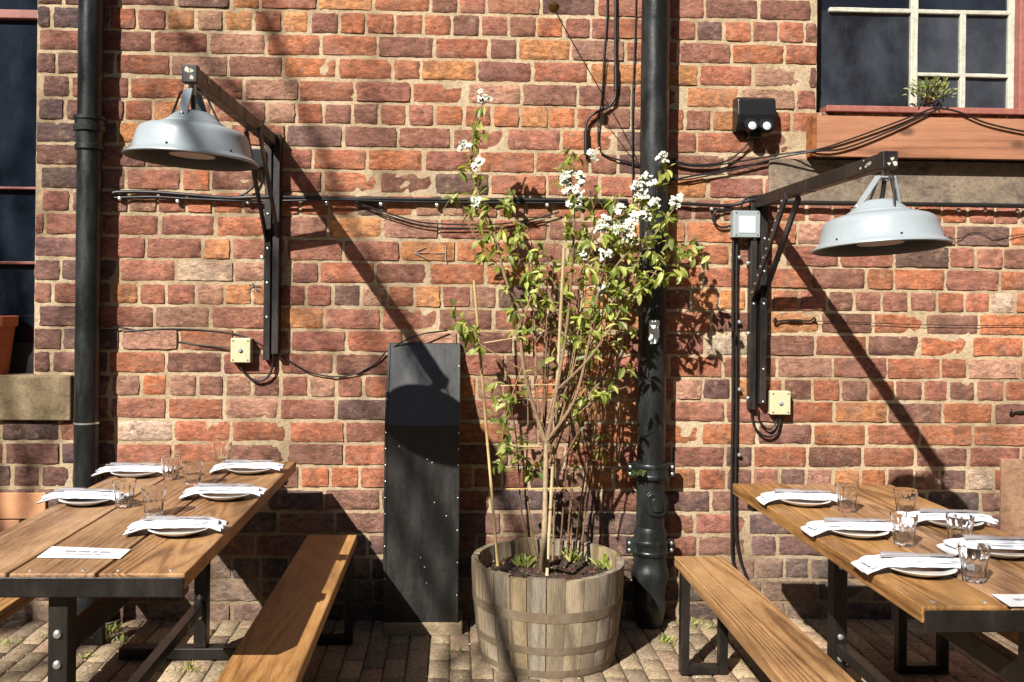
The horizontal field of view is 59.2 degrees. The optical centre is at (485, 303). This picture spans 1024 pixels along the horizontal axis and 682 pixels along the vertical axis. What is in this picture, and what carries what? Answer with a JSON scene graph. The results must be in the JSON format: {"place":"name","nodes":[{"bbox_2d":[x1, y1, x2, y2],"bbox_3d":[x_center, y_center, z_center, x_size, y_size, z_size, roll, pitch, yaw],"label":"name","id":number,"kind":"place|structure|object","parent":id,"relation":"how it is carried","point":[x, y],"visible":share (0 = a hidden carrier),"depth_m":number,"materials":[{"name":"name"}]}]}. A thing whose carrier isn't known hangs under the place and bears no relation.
{"place":"outdoors","nodes":[
{"label":"outdoors","id":0,"kind":"place"},
{"bbox_2d":[0,618,1017,681],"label":"paving","id":1,"kind":"structure","parent":0,"point":[416,670],"depth_m":3.78,"materials":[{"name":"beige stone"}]},
{"bbox_2d":[0,598,105,644],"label":"bench","id":2,"kind":"object","parent":1,"relation":"on","point":[9,607],"visible":0.18,"depth_m":3.10,"materials":[{"name":"brown wood"}]},
{"bbox_2d":[106,620,121,634],"bbox_3d":[-1.694,1.437,4.001,0.135,0.050,0.124,1,0,-2],"label":"weed","id":3,"kind":"object","parent":1,"relation":"on","point":[114,627],"visible":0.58,"depth_m":4.00,"materials":[{"name":"green plant"}]},
{"bbox_2d":[0,461,295,681],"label":"dining table","id":4,"kind":"object","parent":1,"relation":"on","point":[150,565],"visible":0.81,"depth_m":2.65,"materials":[{"name":"brown wood"}]},
{"bbox_2d":[37,546,130,558],"bbox_3d":[-1.117,0.696,2.515,0.236,0.002,0.119,1,0,-2],"label":"menu card","id":5,"kind":"object","parent":4,"relation":"on","point":[66,552],"visible":1,"depth_m":2.51,"materials":[{"name":"paper"}]},
{"bbox_2d":[58,498,110,505],"bbox_3d":[-1.381,0.684,3.131,0.189,0.020,0.189,1,0,-23],"label":"plate","id":6,"kind":"object","parent":4,"relation":"on","point":[81,502],"visible":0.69,"depth_m":3.10,"materials":[{"name":"white ceramic"}]},
{"bbox_2d":[36,490,114,503],"bbox_3d":[-1.389,0.671,3.134,0.295,0.042,0.114,1,0,1],"label":"napkin","id":7,"kind":"object","parent":6,"relation":"on","point":[98,494],"visible":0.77,"depth_m":3.10,"materials":[{"name":"fabric"}]},
{"bbox_2d":[53,488,109,490],"bbox_3d":[-1.394,0.645,3.115,0.192,0.006,0.018,1,0,-2],"label":"fork","id":8,"kind":"object","parent":7,"relation":"on","point":[80,489],"visible":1,"depth_m":3.11,"materials":[{"name":"metal"}]},
{"bbox_2d":[112,478,136,507],"bbox_3d":[-1.235,0.650,3.080,0.077,0.092,0.077,1,0,26],"label":"tumbler","id":9,"kind":"object","parent":4,"relation":"on","point":[124,490],"visible":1,"depth_m":3.05,"materials":[{"name":"clear glass"}]},
{"bbox_2d":[110,471,155,477],"bbox_3d":[-1.409,0.683,3.627,0.189,0.020,0.189,1,0,-29],"label":"plate","id":10,"kind":"object","parent":4,"relation":"on","point":[131,474],"visible":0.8,"depth_m":3.59,"materials":[{"name":"white ceramic"}]},
{"bbox_2d":[91,465,161,476],"bbox_3d":[-1.417,0.671,3.626,0.296,0.043,0.114,1,0,-4],"label":"napkin","id":11,"kind":"object","parent":10,"relation":"on","point":[135,468],"visible":0.95,"depth_m":3.60,"materials":[{"name":"fabric"}]},
{"bbox_2d":[141,485,165,515],"bbox_3d":[-1.091,0.652,2.963,0.077,0.092,0.077,1,0,32],"label":"tumbler","id":12,"kind":"object","parent":4,"relation":"on","point":[153,496],"visible":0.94,"depth_m":2.94,"materials":[{"name":"clear glass"}]},
{"bbox_2d":[161,454,180,479],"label":"tumbler","id":13,"kind":"object","parent":4,"relation":"on","point":[170,463],"visible":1,"depth_m":3.53,"materials":[{"name":"clear glass"}]},
{"bbox_2d":[147,528,208,536],"bbox_3d":[-0.930,0.689,2.744,0.189,0.020,0.189,1,0,-9],"label":"plate","id":14,"kind":"object","parent":4,"relation":"on","point":[174,532],"visible":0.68,"depth_m":2.72,"materials":[{"name":"white ceramic"}]},
{"bbox_2d":[123,517,228,535],"bbox_3d":[-0.939,0.676,2.746,0.295,0.042,0.114,1,0,-6],"label":"napkin","id":15,"kind":"object","parent":14,"relation":"on","point":[216,524],"visible":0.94,"depth_m":2.72,"materials":[{"name":"fabric"}]},
{"bbox_2d":[140,516,204,519],"bbox_3d":[-0.943,0.650,2.727,0.192,0.006,0.018,1,0,-9],"label":"fork","id":16,"kind":"object","parent":15,"relation":"on","point":[173,518],"visible":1,"depth_m":2.73,"materials":[{"name":"metal"}]},
{"bbox_2d":[146,515,211,517],"bbox_3d":[-0.929,0.651,2.740,0.200,0.005,0.015,1,0,-1],"label":"knife","id":17,"kind":"object","parent":15,"relation":"on","point":[154,516],"visible":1,"depth_m":2.73,"materials":[{"name":"metal"}]},
{"bbox_2d":[182,459,202,485],"bbox_3d":[-1.123,0.651,3.455,0.077,0.092,0.077,1,0,43],"label":"tumbler","id":18,"kind":"object","parent":4,"relation":"on","point":[192,470],"visible":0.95,"depth_m":3.43,"materials":[{"name":"clear glass"}]},
{"bbox_2d":[214,442,231,463],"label":"tumbler","id":19,"kind":"object","parent":4,"relation":"on","point":[222,450],"visible":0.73,"depth_m":3.87,"materials":[{"name":"clear glass"}]},
{"bbox_2d":[199,493,249,500],"bbox_3d":[-0.931,0.689,3.238,0.189,0.020,0.189,1,0,-35],"label":"plate","id":20,"kind":"object","parent":4,"relation":"on","point":[221,497],"visible":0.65,"depth_m":3.21,"materials":[{"name":"white ceramic"}]},
{"bbox_2d":[179,485,267,499],"bbox_3d":[-0.939,0.676,3.237,0.296,0.043,0.114,1,0,-4],"label":"napkin","id":21,"kind":"object","parent":20,"relation":"on","point":[246,489],"visible":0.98,"depth_m":3.21,"materials":[{"name":"fabric"}]},
{"bbox_2d":[227,468,271,473],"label":"plate","id":22,"kind":"object","parent":4,"relation":"on","point":[246,471],"visible":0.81,"depth_m":3.69,"materials":[{"name":"white ceramic"}]},
{"bbox_2d":[210,462,284,472],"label":"napkin","id":23,"kind":"object","parent":22,"relation":"on","point":[261,465],"visible":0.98,"depth_m":3.69,"materials":[{"name":"fabric"}]},
{"bbox_2d":[216,535,356,681],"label":"bench","id":24,"kind":"object","parent":1,"relation":"on","point":[283,637],"visible":1,"depth_m":3.01,"materials":[{"name":"brown wood"}]},
{"bbox_2d":[382,343,462,635],"bbox_3d":[-0.277,0.836,4.109,0.357,1.302,0.197,1,0,-2],"label":"black board","id":25,"kind":"object","parent":1,"relation":"on","point":[421,504],"visible":1,"depth_m":4.02,"materials":[{"name":"paint"}]},
{"bbox_2d":[1,617,1009,681],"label":"grit","id":26,"kind":"object","parent":1,"relation":"on","point":[506,673],"visible":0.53,"depth_m":3.83,"materials":[{"name":"soil"}]},
{"bbox_2d":[472,537,623,680],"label":"barrel tub","id":27,"kind":"object","parent":1,"relation":"on","point":[572,608],"visible":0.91,"depth_m":3.57,"materials":[{"name":"brown wood"}]},
{"bbox_2d":[473,280,498,565],"bbox_3d":[0.003,0.526,3.934,0.133,1.250,0.015,1,0,-12],"label":"bamboo cane","id":28,"kind":"object","parent":27,"relation":"in","point":[486,431],"visible":0.98,"depth_m":3.93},
{"bbox_2d":[510,552,536,567],"bbox_3d":[0.172,1.123,3.949,0.103,0.058,0.106,1,0,29],"label":"tub plant","id":29,"kind":"object","parent":27,"relation":"in","point":[527,561],"visible":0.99,"depth_m":3.94,"materials":[{"name":"green plant"}]},
{"bbox_2d":[545,248,565,575],"bbox_3d":[0.296,0.460,3.815,0.073,1.387,0.017,1,0,2],"label":"bamboo cane","id":30,"kind":"object","parent":27,"relation":"in","point":[555,417],"visible":0.82,"depth_m":3.81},
{"bbox_2d":[562,545,586,561],"bbox_3d":[0.399,1.118,4.027,0.113,0.073,0.087,1,0,10],"label":"tub plant","id":31,"kind":"object","parent":27,"relation":"in","point":[574,557],"visible":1,"depth_m":4.00,"materials":[{"name":"green plant"}]},
{"bbox_2d":[441,88,712,571],"bbox_3d":[0.375,0.140,3.912,1.142,2.089,0.487,1,0,-15],"label":"pear tree","id":32,"kind":"object","parent":27,"relation":"in","point":[614,229],"visible":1,"depth_m":3.85,"materials":[{"name":"green plant"}]},
{"bbox_2d":[588,551,618,569],"bbox_3d":[0.514,1.115,3.942,0.132,0.081,0.106,1,0,21],"label":"tub plant","id":33,"kind":"object","parent":27,"relation":"in","point":[606,563],"visible":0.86,"depth_m":3.91,"materials":[{"name":"green plant"}]},
{"bbox_2d":[647,634,678,646],"bbox_3d":[0.789,1.466,3.969,0.138,0.044,0.077,1,0,44],"label":"weed","id":34,"kind":"object","parent":1,"relation":"on","point":[665,639],"visible":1,"depth_m":3.95,"materials":[{"name":"green plant"}]},
{"bbox_2d":[674,556,855,681],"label":"bench","id":35,"kind":"object","parent":1,"relation":"on","point":[775,642],"visible":1,"depth_m":3.04,"materials":[{"name":"brown wood"}]},
{"bbox_2d":[733,483,1023,681],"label":"dining table","id":36,"kind":"object","parent":1,"relation":"on","point":[956,609],"visible":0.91,"depth_m":2.55,"materials":[{"name":"brown wood"}]},
{"bbox_2d":[779,499,830,506],"bbox_3d":[1.141,0.710,3.236,0.189,0.020,0.189,1,0,-14],"label":"plate","id":37,"kind":"object","parent":36,"relation":"on","point":[804,503],"visible":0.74,"depth_m":3.21,"materials":[{"name":"white ceramic"}]},
{"bbox_2d":[756,491,836,504],"bbox_3d":[1.133,0.698,3.235,0.295,0.041,0.114,1,0,2],"label":"napkin","id":38,"kind":"object","parent":37,"relation":"on","point":[765,498],"visible":0.89,"depth_m":3.21,"materials":[{"name":"fabric"}]},
{"bbox_2d":[835,482,858,512],"bbox_3d":[1.256,0.676,3.130,0.077,0.092,0.077,1,0,4],"label":"tumbler","id":39,"kind":"object","parent":36,"relation":"on","point":[847,494],"visible":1,"depth_m":3.10,"materials":[{"name":"clear glass"}]},
{"bbox_2d":[830,529,888,538],"bbox_3d":[1.155,0.710,2.807,0.189,0.020,0.189,1,0,-2],"label":"plate","id":40,"kind":"object","parent":36,"relation":"on","point":[863,534],"visible":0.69,"depth_m":2.78,"materials":[{"name":"white ceramic"}]},
{"bbox_2d":[801,520,891,536],"bbox_3d":[1.147,0.698,2.806,0.296,0.043,0.114,1,0,0],"label":"napkin","id":41,"kind":"object","parent":40,"relation":"on","point":[812,528],"visible":0.86,"depth_m":2.78,"materials":[{"name":"fabric"}]},
{"bbox_2d":[823,518,884,520],"bbox_3d":[1.142,0.672,2.791,0.192,0.006,0.018,1,0,-3],"label":"fork","id":42,"kind":"object","parent":41,"relation":"on","point":[868,519],"visible":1,"depth_m":2.79,"materials":[{"name":"metal"}]},
{"bbox_2d":[823,517,887,520],"bbox_3d":[1.156,0.673,2.804,0.200,0.005,0.015,1,0,5],"label":"knife","id":43,"kind":"object","parent":41,"relation":"on","point":[835,518],"visible":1,"depth_m":2.80,"materials":[{"name":"metal"}]},
{"bbox_2d":[890,511,917,546],"bbox_3d":[1.251,0.676,2.694,0.077,0.092,0.077,1,0,33],"label":"tumbler","id":44,"kind":"object","parent":36,"relation":"on","point":[904,524],"visible":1,"depth_m":2.67,"materials":[{"name":"clear glass"}]},
{"bbox_2d":[893,487,917,511],"bbox_3d":[1.428,0.678,3.061,0.077,0.092,0.077,1,0,-13],"label":"tumbler","id":45,"kind":"object","parent":36,"relation":"on","point":[905,499],"visible":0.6,"depth_m":3.04,"materials":[{"name":"clear glass"}]},
{"bbox_2d":[888,567,957,577],"bbox_3d":[1.160,0.710,2.416,0.189,0.020,0.189,1,0,44],"label":"plate","id":46,"kind":"object","parent":36,"relation":"on","point":[928,572],"visible":0.56,"depth_m":2.38,"materials":[{"name":"white ceramic"}]},
{"bbox_2d":[851,554,960,574],"bbox_3d":[1.151,0.698,2.419,0.295,0.042,0.114,1,0,1],"label":"napkin","id":47,"kind":"object","parent":46,"relation":"on","point":[868,564],"visible":0.82,"depth_m":2.39,"materials":[{"name":"fabric"}]},
{"bbox_2d":[879,553,952,556],"bbox_3d":[1.147,0.672,2.400,0.192,0.006,0.018,1,0,-2],"label":"fork","id":48,"kind":"object","parent":47,"relation":"on","point":[935,554],"visible":1,"depth_m":2.40,"materials":[{"name":"metal"}]},
{"bbox_2d":[879,551,956,555],"bbox_3d":[1.160,0.673,2.413,0.200,0.005,0.015,1,0,6],"label":"knife","id":49,"kind":"object","parent":47,"relation":"on","point":[896,553],"visible":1,"depth_m":2.42,"materials":[{"name":"metal"}]},
{"bbox_2d":[925,520,983,527],"bbox_3d":[1.522,0.714,2.945,0.189,0.020,0.189,1,0,-35],"label":"plate","id":50,"kind":"object","parent":36,"relation":"on","point":[941,523],"visible":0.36,"depth_m":2.91,"materials":[{"name":"white ceramic"}]},
{"bbox_2d":[911,511,997,524],"bbox_3d":[1.514,0.702,2.943,0.295,0.041,0.114,1,0,2],"label":"napkin","id":51,"kind":"object","parent":50,"relation":"on","point":[923,516],"visible":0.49,"depth_m":2.92,"materials":[{"name":"fabric"}]},
{"bbox_2d":[919,508,983,511],"bbox_3d":[1.522,0.676,2.941,0.200,0.005,0.015,1,0,7],"label":"knife","id":52,"kind":"object","parent":51,"relation":"on","point":[932,509],"visible":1,"depth_m":2.94,"materials":[{"name":"metal"}]},
{"bbox_2d":[945,513,974,538],"bbox_3d":[1.411,0.678,2.679,0.077,0.092,0.077,1,0,-7],"label":"tumbler","id":53,"kind":"object","parent":36,"relation":"on","point":[959,525],"visible":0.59,"depth_m":2.66,"materials":[{"name":"clear glass"}]},
{"bbox_2d":[957,541,990,583],"bbox_3d":[1.272,0.677,2.345,0.077,0.092,0.077,1,0,13],"label":"tumbler","id":54,"kind":"object","parent":36,"relation":"on","point":[974,557],"visible":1,"depth_m":2.32,"materials":[{"name":"clear glass"}]},
{"bbox_2d":[990,549,1023,558],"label":"plate","id":55,"kind":"object","parent":36,"relation":"on","point":[1006,553],"visible":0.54,"depth_m":2.58,"materials":[{"name":"white ceramic"}]},
{"bbox_2d":[936,537,1023,554],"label":"napkin","id":56,"kind":"object","parent":55,"relation":"on","point":[949,546],"visible":0.73,"depth_m":2.58,"materials":[{"name":"fabric"}]},
{"bbox_2d":[963,534,1007,537],"bbox_3d":[1.486,0.676,2.601,0.200,0.005,0.015,1,0,7],"label":"knife","id":57,"kind":"object","parent":56,"relation":"on","point":[980,536],"visible":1,"depth_m":2.60,"materials":[{"name":"metal"}]},
{"bbox_2d":[964,536,1023,539],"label":"fork","id":58,"kind":"object","parent":56,"relation":"on","point":[973,538],"visible":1,"depth_m":2.58,"materials":[{"name":"metal"}]},
{"bbox_2d":[992,594,1023,606],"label":"menu card","id":59,"kind":"object","parent":36,"relation":"on","point":[1013,600],"visible":1,"depth_m":2.19,"materials":[{"name":"paper"}]},
{"bbox_2d":[894,605,1017,673],"bbox_3d":[1.800,1.274,2.810,0.220,0.450,1.850,1,0,-2],"label":"bench","id":60,"kind":"object","parent":1,"relation":"on","point":[902,665],"visible":0.38,"depth_m":3.63,"materials":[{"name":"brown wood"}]},
{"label":"ground","id":61,"kind":"structure","parent":0,"visible":0},
{"bbox_2d":[0,0,1023,621],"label":"brick building","id":62,"kind":"structure","parent":61,"relation":"on","point":[366,98],"depth_m":4.22,"materials":[{"name":"brick"}]},
{"bbox_2d":[0,315,18,374],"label":"flower pot","id":63,"kind":"object","parent":62,"relation":"on","point":[8,324],"visible":1,"depth_m":4.13,"materials":[{"name":"ceramic"}]},
{"bbox_2d":[0,0,37,372],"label":"window","id":64,"kind":"structure","parent":62,"relation":"in","point":[18,18],"depth_m":4.26,"materials":[{"name":"glass"}]},
{"bbox_2d":[73,0,106,615],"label":"drainpipe","id":65,"kind":"object","parent":62,"relation":"attached to","point":[89,127],"visible":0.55,"depth_m":4.04,"materials":[{"name":"metal"}]},
{"bbox_2d":[102,326,230,347],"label":"cable","id":66,"kind":"object","parent":62,"relation":"attached to","point":[177,341],"visible":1,"depth_m":4.16,"materials":[{"name":"rubber"}]},
{"bbox_2d":[182,64,282,359],"bbox_3d":[-0.963,-0.256,3.535,0.079,1.037,1.304,1,0,-2],"label":"lamp bracket","id":67,"kind":"object","parent":62,"relation":"attached to","point":[219,97],"visible":0.94,"depth_m":4.12,"materials":[{"name":"black metal"}]},
{"bbox_2d":[122,84,258,171],"bbox_3d":[-0.950,-0.580,2.918,0.423,0.264,0.424,1,0,-2],"label":"wall lamp","id":68,"kind":"object","parent":67,"relation":"hanging from","point":[186,137],"visible":1,"depth_m":2.83,"materials":[{"name":"metal"}]},
{"bbox_2d":[252,148,263,168],"bbox_3d":[-1.052,-0.663,4.146,0.079,0.086,0.071,1,0,-2],"label":"cable gland box","id":69,"kind":"object","parent":67,"relation":"attached to","point":[257,156],"visible":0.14,"depth_m":4.11,"materials":[{"name":"black plastic"}]},
{"bbox_2d":[231,338,252,362],"bbox_3d":[-1.123,0.217,4.147,0.092,0.112,0.064,1,0,-2],"label":"switch box","id":70,"kind":"object","parent":62,"relation":"attached to","point":[241,350],"visible":1,"depth_m":4.12,"materials":[{"name":"beige plastic"}]},
{"bbox_2d":[238,354,273,381],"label":"cable","id":71,"kind":"object","parent":62,"relation":"attached to","point":[251,378],"visible":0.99,"depth_m":4.15,"materials":[{"name":"rubber"}]},
{"bbox_2d":[123,328,447,376],"bbox_3d":[-0.924,0.230,4.166,1.495,0.226,0.041,1,0,0],"label":"cable","id":72,"kind":"object","parent":62,"relation":"attached to","point":[279,354],"visible":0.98,"depth_m":4.17,"materials":[{"name":"rubber"}]},
{"bbox_2d":[111,196,625,204],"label":"cable","id":73,"kind":"object","parent":62,"relation":"attached to","point":[326,199],"visible":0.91,"depth_m":4.15,"materials":[{"name":"rubber"}]},
{"bbox_2d":[111,190,627,202],"bbox_3d":[-0.526,-0.489,4.165,2.386,0.040,0.039,1,0,-2],"label":"cable","id":74,"kind":"object","parent":62,"relation":"attached to","point":[319,197],"visible":0.9,"depth_m":4.16,"materials":[{"name":"rubber"}]},
{"bbox_2d":[351,201,559,225],"bbox_3d":[-0.140,-0.417,4.188,0.972,0.111,0.007,1,0,-2],"label":"cable","id":75,"kind":"object","parent":74,"relation":"hanging from","point":[450,223],"visible":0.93,"depth_m":4.18,"materials":[{"name":"rubber"}]},
{"bbox_2d":[356,201,544,228],"bbox_3d":[-0.160,-0.407,4.187,0.880,0.123,0.010,1,0,-2],"label":"cable","id":76,"kind":"object","parent":62,"relation":"attached to","point":[446,227],"visible":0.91,"depth_m":4.18,"materials":[{"name":"rubber"}]},
{"bbox_2d":[548,0,559,12],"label":"round brass weight","id":77,"kind":"object","parent":62,"relation":"attached to","point":[553,6],"visible":1,"depth_m":3.79,"materials":[{"name":"brown metal"}]},
{"bbox_2d":[585,0,616,129],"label":"bent pipe","id":78,"kind":"object","parent":62,"relation":"attached to","point":[615,63],"visible":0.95,"depth_m":4.21,"materials":[{"name":"black metal"}]},
{"bbox_2d":[584,130,587,155],"bbox_3d":[0.470,-0.749,4.209,0.022,0.115,0.021,1,0,-2],"label":"pipe sleeve","id":79,"kind":"object","parent":78,"relation":"attached to","point":[585,141],"visible":1,"depth_m":4.20,"materials":[{"name":"metal"}]},
{"bbox_2d":[614,65,617,90],"bbox_3d":[0.610,-1.051,4.213,0.022,0.116,0.021,1,0,-2],"label":"pipe sleeve","id":80,"kind":"object","parent":78,"relation":"attached to","point":[615,77],"visible":1,"depth_m":4.21,"materials":[{"name":"metal"}]},
{"bbox_2d":[597,0,638,165],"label":"cable","id":81,"kind":"object","parent":62,"relation":"attached to","point":[601,152],"visible":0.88,"depth_m":4.22,"materials":[{"name":"rubber"}]},
{"bbox_2d":[631,0,636,202],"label":"cable","id":82,"kind":"object","parent":62,"relation":"attached to","point":[632,93],"visible":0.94,"depth_m":4.22,"materials":[{"name":"rubber"}]},
{"bbox_2d":[626,0,674,629],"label":"soil pipe","id":83,"kind":"object","parent":62,"relation":"attached to","point":[649,545],"visible":0.98,"depth_m":4.11,"materials":[{"name":"metal"}]},
{"bbox_2d":[556,12,639,166],"bbox_3d":[0.553,-0.817,4.037,0.663,0.848,0.029,1,0,-36],"label":"cable","id":84,"kind":"object","parent":83,"relation":"attached to","point":[599,88],"visible":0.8,"depth_m":3.99,"materials":[{"name":"rubber"}]},
{"bbox_2d":[649,320,659,343],"bbox_3d":[0.768,0.132,4.098,0.048,0.111,0.007,1,0,-2],"label":"sticker","id":85,"kind":"object","parent":83,"relation":"attached to","point":[654,330],"visible":1,"depth_m":4.10,"materials":[{"name":"white paper"}]},
{"bbox_2d":[643,491,667,517],"bbox_3d":[0.777,0.916,4.107,0.112,0.124,0.060,1,0,-2],"label":"inspection door","id":86,"kind":"structure","parent":83,"relation":"in","point":[655,503],"depth_m":4.09,"materials":[{"name":"paint"}]},
{"bbox_2d":[668,198,754,206],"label":"cable","id":87,"kind":"object","parent":62,"relation":"attached to","point":[715,205],"visible":0.77,"depth_m":4.22,"materials":[{"name":"rubber"}]},
{"bbox_2d":[730,238,736,568],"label":"cable","id":88,"kind":"object","parent":62,"relation":"attached to","point":[732,405],"visible":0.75,"depth_m":4.23,"materials":[{"name":"rubber"}]},
{"bbox_2d":[734,238,747,579],"bbox_3d":[1.209,0.532,4.229,0.082,1.777,0.022,1,0,15],"label":"cable","id":89,"kind":"object","parent":62,"relation":"attached to","point":[736,404],"visible":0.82,"depth_m":4.23,"materials":[{"name":"rubber"}]},
{"bbox_2d":[730,210,759,237],"bbox_3d":[1.218,-0.369,4.226,0.126,0.126,0.069,1,0,-2],"label":"junction box","id":90,"kind":"object","parent":62,"relation":"attached to","point":[744,224],"visible":0.98,"depth_m":4.19,"materials":[{"name":"grey plastic"}]},
{"bbox_2d":[712,208,732,227],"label":"cable","id":91,"kind":"object","parent":90,"relation":"attached to","point":[715,211],"visible":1,"depth_m":4.23,"materials":[{"name":"rubber"}]},
{"bbox_2d":[732,97,775,139],"bbox_3d":[1.257,-0.864,4.204,0.179,0.190,0.114,1,0,-2],"label":"twin floodlight","id":92,"kind":"object","parent":62,"relation":"attached to","point":[753,118],"visible":1,"depth_m":4.17,"materials":[{"name":"black plastic"}]},
{"bbox_2d":[668,139,751,165],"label":"cable","id":93,"kind":"object","parent":92,"relation":"attached to","point":[740,151],"visible":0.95,"depth_m":4.23,"materials":[{"name":"rubber"}]},
{"bbox_2d":[750,410,780,437],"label":"cable","id":94,"kind":"object","parent":62,"relation":"attached to","point":[759,432],"visible":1,"depth_m":4.24,"materials":[{"name":"rubber"}]},
{"bbox_2d":[757,407,777,429],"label":"cable","id":95,"kind":"object","parent":62,"relation":"attached to","point":[772,427],"visible":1,"depth_m":4.24,"materials":[{"name":"rubber"}]},
{"bbox_2d":[767,390,790,414],"bbox_3d":[1.380,0.468,4.235,0.095,0.110,0.064,1,0,-2],"label":"switch box","id":96,"kind":"object","parent":62,"relation":"attached to","point":[778,402],"visible":1,"depth_m":4.21,"materials":[{"name":"beige plastic"}]},
{"bbox_2d":[773,317,816,323],"bbox_3d":[1.458,0.082,4.258,0.211,0.032,0.033,1,0,-2],"label":"wall hook","id":97,"kind":"object","parent":62,"relation":"attached to","point":[796,320],"depth_m":4.25,"materials":[{"name":"metal"}]},
{"bbox_2d":[816,321,1023,325],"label":"wire","id":98,"kind":"object","parent":97,"relation":"attached to","point":[925,324],"visible":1,"depth_m":4.27,"materials":[{"name":"rubber"}]},
{"bbox_2d":[746,151,897,409],"bbox_3d":[1.287,-0.002,3.584,0.074,1.002,1.365,1,0,-1],"label":"lamp bracket","id":99,"kind":"object","parent":62,"relation":"attached to","point":[759,280],"visible":0.98,"depth_m":4.17,"materials":[{"name":"black metal"}]},
{"bbox_2d":[811,170,953,256],"bbox_3d":[1.289,-0.299,2.937,0.424,0.279,0.423,1,0,-2],"label":"wall lamp","id":100,"kind":"object","parent":99,"relation":"hanging from","point":[881,225],"visible":1,"depth_m":2.85,"materials":[{"name":"metal"}]},
{"bbox_2d":[773,200,1023,207],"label":"conduit","id":101,"kind":"object","parent":62,"relation":"attached to","point":[921,204],"visible":0.65,"depth_m":4.24,"materials":[{"name":"metal"}]},
{"bbox_2d":[806,115,1023,159],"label":"sill board","id":102,"kind":"object","parent":62,"relation":"attached to","point":[943,138],"visible":0.98,"depth_m":4.19,"materials":[{"name":"brown wood"}]},
{"bbox_2d":[668,107,933,166],"bbox_3d":[1.466,-0.775,4.202,1.234,0.286,0.064,1,0,4],"label":"cable","id":103,"kind":"object","parent":102,"relation":"attached to","point":[805,150],"visible":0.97,"depth_m":4.19,"materials":[{"name":"rubber"}]},
{"bbox_2d":[669,109,938,181],"bbox_3d":[1.475,-0.736,4.195,1.261,0.356,0.068,1,0,4],"label":"cable","id":104,"kind":"object","parent":102,"relation":"attached to","point":[893,129],"visible":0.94,"depth_m":4.18,"materials":[{"name":"rubber"}]},
{"bbox_2d":[934,107,1023,131],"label":"cable","id":105,"kind":"object","parent":102,"relation":"attached to","point":[965,114],"visible":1,"depth_m":4.18,"materials":[{"name":"rubber"}]},
{"bbox_2d":[816,0,1023,115],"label":"window","id":106,"kind":"structure","parent":62,"relation":"in","point":[868,51],"depth_m":4.37,"materials":[{"name":"white paint"}]},
{"bbox_2d":[903,75,958,104],"bbox_3d":[2.112,-1.006,4.269,0.243,0.123,0.189,1,0,-2],"label":"sill plant","id":107,"kind":"object","parent":106,"relation":"on","point":[929,97],"visible":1,"depth_m":4.25,"materials":[{"name":"green plant"}]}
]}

